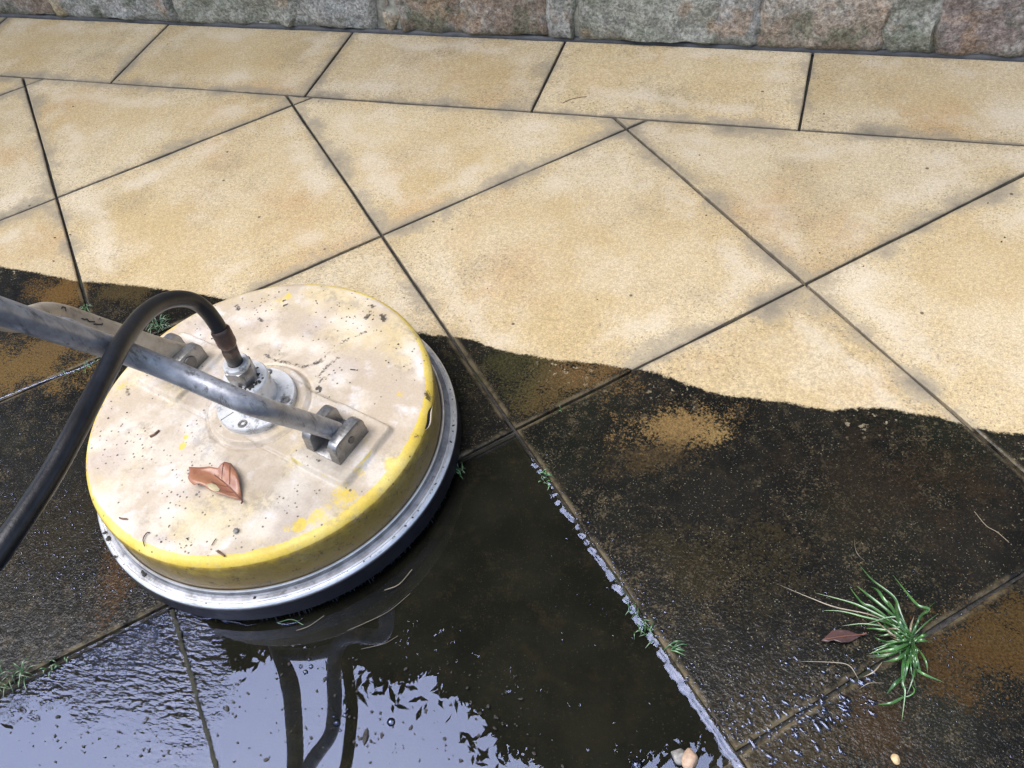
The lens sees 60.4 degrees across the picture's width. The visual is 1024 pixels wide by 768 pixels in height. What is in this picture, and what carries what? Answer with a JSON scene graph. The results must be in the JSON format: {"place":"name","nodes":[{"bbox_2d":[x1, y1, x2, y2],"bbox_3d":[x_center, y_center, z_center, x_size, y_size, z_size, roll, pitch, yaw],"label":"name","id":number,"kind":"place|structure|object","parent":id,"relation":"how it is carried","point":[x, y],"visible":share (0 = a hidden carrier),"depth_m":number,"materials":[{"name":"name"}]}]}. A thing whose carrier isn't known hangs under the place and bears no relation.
{"place":"outdoors","nodes":[
{"label":"outdoors","id":0,"kind":"place"},
{"bbox_2d":[0,17,1023,767],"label":"paving","id":1,"kind":"structure","parent":0,"point":[798,383],"depth_m":1.25,"materials":[{"name":"stone"}]},
{"bbox_2d":[0,657,36,697],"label":"grass tuft","id":2,"kind":"object","parent":1,"relation":"on","point":[20,670],"visible":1,"depth_m":1.08,"materials":[{"name":"green plant"}]},
{"bbox_2d":[0,361,93,397],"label":"paving joint","id":3,"kind":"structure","parent":1,"relation":"on","point":[48,378],"depth_m":1.41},
{"bbox_2d":[147,312,170,332],"bbox_3d":[-0.582,-0.099,1.450,0.049,0.016,0.044,-30,52,-15],"label":"grass tuft","id":4,"kind":"object","parent":1,"relation":"on","point":[156,325],"visible":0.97,"depth_m":1.45,"materials":[{"name":"green plant"}]},
{"bbox_2d":[170,609,220,767],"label":"joint silt","id":5,"kind":"object","parent":1,"relation":"on","point":[195,689],"visible":1,"depth_m":1.04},
{"bbox_2d":[0,284,460,621],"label":"surface cleaner","id":6,"kind":"object","parent":1,"relation":"on","point":[345,473],"visible":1,"depth_m":1.08,"materials":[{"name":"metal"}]},
{"bbox_2d":[188,462,242,503],"bbox_3d":[-0.356,0.114,1.077,0.096,0.010,0.044,15,55,21],"label":"dead leaf","id":7,"kind":"object","parent":6,"relation":"on","point":[222,478],"visible":1,"depth_m":1.07,"materials":[{"name":"brown plant"}]},
{"bbox_2d":[97,291,410,549],"bbox_3d":[-0.346,0.011,1.170,0.321,0.001,0.413,34,63,31],"label":"loose grit","id":8,"kind":"object","parent":6,"relation":"on","point":[257,317],"visible":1,"depth_m":1.19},
{"bbox_2d":[52,43,1005,320],"bbox_3d":[-0.138,-0.430,1.655,1.967,0.002,0.903,6,52,14],"label":"paving grit","id":9,"kind":"object","parent":1,"relation":"on","point":[596,299],"visible":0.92,"depth_m":1.55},
{"bbox_2d":[663,640,686,655],"bbox_3d":[0.185,0.297,0.997,0.027,0.013,0.015,9,53,16],"label":"grass tuft","id":10,"kind":"object","parent":1,"relation":"on","point":[675,647],"visible":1,"depth_m":1.00,"materials":[{"name":"green plant"}]},
{"bbox_2d":[821,629,866,642],"bbox_3d":[0.369,0.281,0.977,0.050,0.004,0.016,1,51,10],"label":"dead leaf","id":11,"kind":"object","parent":1,"relation":"on","point":[840,635],"visible":1,"depth_m":0.98,"materials":[{"name":"brown plant"}]},
{"bbox_2d":[785,541,941,716],"bbox_3d":[0.389,0.263,0.974,0.166,0.028,0.188,-34,54,-18],"label":"grass weed","id":12,"kind":"object","parent":1,"relation":"in","point":[906,639],"depth_m":0.96,"materials":[{"name":"plant"}]},
{"bbox_2d":[891,754,899,764],"bbox_3d":[0.391,0.382,0.897,0.008,0.006,0.011,-20,51,-7],"label":"pebble","id":13,"kind":"object","parent":1,"relation":"on","point":[895,758],"visible":1,"depth_m":0.90,"materials":[{"name":"beige stone"}]},
{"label":"puddle water","id":14,"kind":"structure","parent":1,"relation":"on","visible":0},
{"bbox_2d":[40,656,67,675],"bbox_3d":[-0.566,0.346,1.087,0.021,0.006,0.033,30,61,29],"label":"grass tuft","id":15,"kind":"object","parent":14,"relation":"on","point":[53,664],"visible":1,"depth_m":1.09,"materials":[{"name":"green plant"}]},
{"bbox_2d":[192,615,256,625],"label":"water wave","id":16,"kind":"object","parent":14,"relation":"on","point":[223,621],"visible":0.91,"depth_m":1.09,"materials":[{"name":"black liquid"}]},
{"bbox_2d":[9,657,563,767],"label":"floating specks","id":17,"kind":"object","parent":14,"relation":"on","point":[349,716],"visible":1,"depth_m":1.00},
{"bbox_2d":[362,728,368,744],"bbox_3d":[-0.163,0.393,0.982,0.007,0.003,0.019,-1,51,9],"label":"seed husk","id":18,"kind":"object","parent":14,"relation":"on","point":[365,736],"visible":1,"depth_m":0.98,"materials":[{"name":"brown plant"}]},
{"bbox_2d":[347,595,407,630],"bbox_3d":[-0.161,0.281,1.074,0.087,0.001,0.007,-28,52,-14],"label":"straw","id":19,"kind":"object","parent":14,"relation":"on","point":[379,616],"visible":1,"depth_m":1.07,"materials":[{"name":"beige plant"}]},
{"bbox_2d":[384,569,411,590],"bbox_3d":[-0.140,0.246,1.098,0.043,0.001,0.007,-35,54,-19],"label":"straw","id":20,"kind":"object","parent":14,"relation":"on","point":[400,582],"visible":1,"depth_m":1.10,"materials":[{"name":"beige plant"}]},
{"bbox_2d":[455,463,464,478],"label":"grass tuft","id":21,"kind":"object","parent":14,"relation":"on","point":[459,470],"visible":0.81,"depth_m":1.19,"materials":[{"name":"green plant"}]},
{"bbox_2d":[539,469,551,488],"bbox_3d":[0.044,0.125,1.166,0.022,0.008,0.033,9,53,16],"label":"grass tuft","id":22,"kind":"object","parent":14,"relation":"on","point":[545,473],"visible":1,"depth_m":1.17,"materials":[{"name":"green plant"}]},
{"bbox_2d":[625,599,655,646],"bbox_3d":[0.150,0.275,1.022,0.031,0.011,0.065,-16,50,-4],"label":"grass tuft","id":23,"kind":"object","parent":14,"relation":"on","point":[645,624],"visible":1,"depth_m":1.02,"materials":[{"name":"green plant"}]},
{"bbox_2d":[671,748,684,764],"bbox_3d":[0.177,0.391,0.923,0.017,0.016,0.016,-16,50,-4],"label":"pebble","id":24,"kind":"object","parent":14,"relation":"in","point":[677,754],"visible":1,"depth_m":0.92,"materials":[{"name":"grey stone"}]},
{"bbox_2d":[681,748,697,767],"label":"pebble","id":25,"kind":"object","parent":14,"relation":"on","point":[689,758],"visible":1,"depth_m":0.91,"materials":[{"name":"beige stone"}]},
{"label":"ground","id":26,"kind":"structure","parent":0,"visible":0},
{"bbox_2d":[0,0,1023,61],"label":"stone wall","id":27,"kind":"structure","parent":26,"relation":"on","point":[991,30],"depth_m":1.76,"materials":[{"name":"grey stone"}]}
]}

